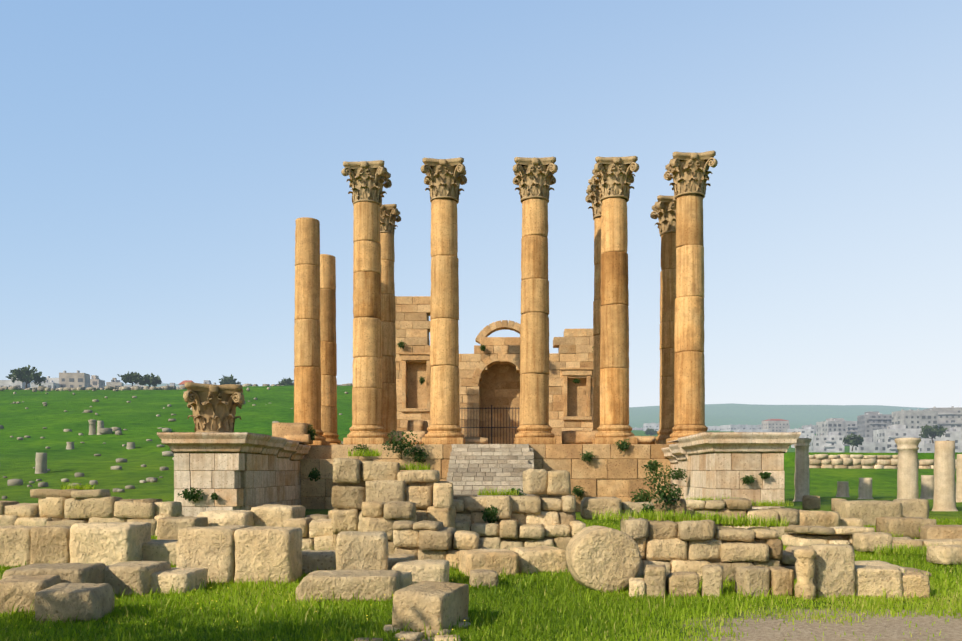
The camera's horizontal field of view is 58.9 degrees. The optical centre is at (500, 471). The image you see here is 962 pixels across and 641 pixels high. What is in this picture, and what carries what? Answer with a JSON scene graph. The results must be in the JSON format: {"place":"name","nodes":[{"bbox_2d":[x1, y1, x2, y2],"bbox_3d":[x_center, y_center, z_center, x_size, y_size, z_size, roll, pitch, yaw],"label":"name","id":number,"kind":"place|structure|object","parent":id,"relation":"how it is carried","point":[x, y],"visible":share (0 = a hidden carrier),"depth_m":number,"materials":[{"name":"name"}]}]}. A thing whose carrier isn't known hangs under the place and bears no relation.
{"place":"outdoors","nodes":[
{"label":"outdoors","id":0,"kind":"place"},
{"bbox_2d":[157,432,800,516],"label":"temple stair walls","id":1,"kind":"structure","parent":0,"point":[240,470],"depth_m":31.64,"materials":[{"name":"beige stone"}]},
{"bbox_2d":[0,383,961,640],"bbox_3d":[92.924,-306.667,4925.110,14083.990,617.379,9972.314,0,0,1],"label":"terrain","id":2,"kind":"structure","parent":0,"point":[139,420],"depth_m":80.27,"materials":[{"name":"green plant"}]},
{"bbox_2d":[0,383,352,498],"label":"scattered stones","id":3,"kind":"object","parent":2,"relation":"on","point":[40,467],"visible":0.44,"depth_m":98.41,"materials":[{"name":"beige stone"}]},
{"bbox_2d":[272,296,670,511],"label":"temple wall","id":4,"kind":"structure","parent":2,"relation":"on","point":[489,376],"depth_m":57.74,"materials":[{"name":"beige stone"}]},
{"bbox_2d":[459,405,519,443],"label":"metal gate","id":5,"kind":"structure","parent":4,"relation":"attached to","point":[500,408],"depth_m":47.32,"materials":[{"name":"black metal"}]},
{"bbox_2d":[294,194,707,444],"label":"column shafts","id":6,"kind":"object","parent":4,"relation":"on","point":[682,394],"visible":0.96,"depth_m":41.35,"materials":[{"name":"stone"}]},
{"bbox_2d":[183,151,717,431],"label":"column capitals","id":7,"kind":"object","parent":6,"relation":"on","point":[213,407],"visible":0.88,"depth_m":41.11,"materials":[{"name":"beige stone"}]},
{"bbox_2d":[178,340,771,522],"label":"wall shrubs","id":8,"kind":"object","parent":2,"relation":"on","point":[653,466],"visible":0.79,"depth_m":37.67,"materials":[{"name":"green plant"}]},
{"bbox_2d":[0,458,961,640],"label":"stone blocks","id":9,"kind":"structure","parent":2,"relation":"on","point":[387,529],"depth_m":15.70,"materials":[{"name":"stone"}]},
{"bbox_2d":[0,448,961,640],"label":"grass","id":10,"kind":"structure","parent":2,"relation":"on","point":[336,628],"depth_m":11.72,"materials":[{"name":"green plant"}]},
{"bbox_2d":[0,370,961,452],"bbox_3d":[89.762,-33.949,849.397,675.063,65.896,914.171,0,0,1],"label":"town buildings","id":11,"kind":"structure","parent":2,"relation":"on","point":[870,443],"depth_m":546.83,"materials":[{"name":"white concrete"}]},
{"bbox_2d":[1,378,960,452],"bbox_3d":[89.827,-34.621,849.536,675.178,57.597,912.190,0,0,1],"label":"town building windows","id":12,"kind":"structure","parent":11,"relation":"attached to","point":[817,444],"depth_m":547.03,"materials":[{"name":"grey glass"}]},
{"bbox_2d":[178,380,787,420],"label":"trees","id":13,"kind":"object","parent":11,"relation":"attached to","point":[183,382],"depth_m":885.97,"materials":[{"name":"green plant"}]},
{"bbox_2d":[793,438,961,510],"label":"ruins colonnade columns","id":14,"kind":"structure","parent":2,"relation":"on","point":[941,489],"depth_m":53.40,"materials":[{"name":"stone"}]},
{"bbox_2d":[0,0,961,407],"label":"sky","id":15,"kind":"structure","parent":0,"point":[160,160],"materials":[{"name":"blue"}]},
{"bbox_2d":[447,444,534,495],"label":"temple stairs","id":16,"kind":"structure","parent":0,"point":[473,469],"depth_m":38.12,"materials":[{"name":"beige stone"}]}
]}

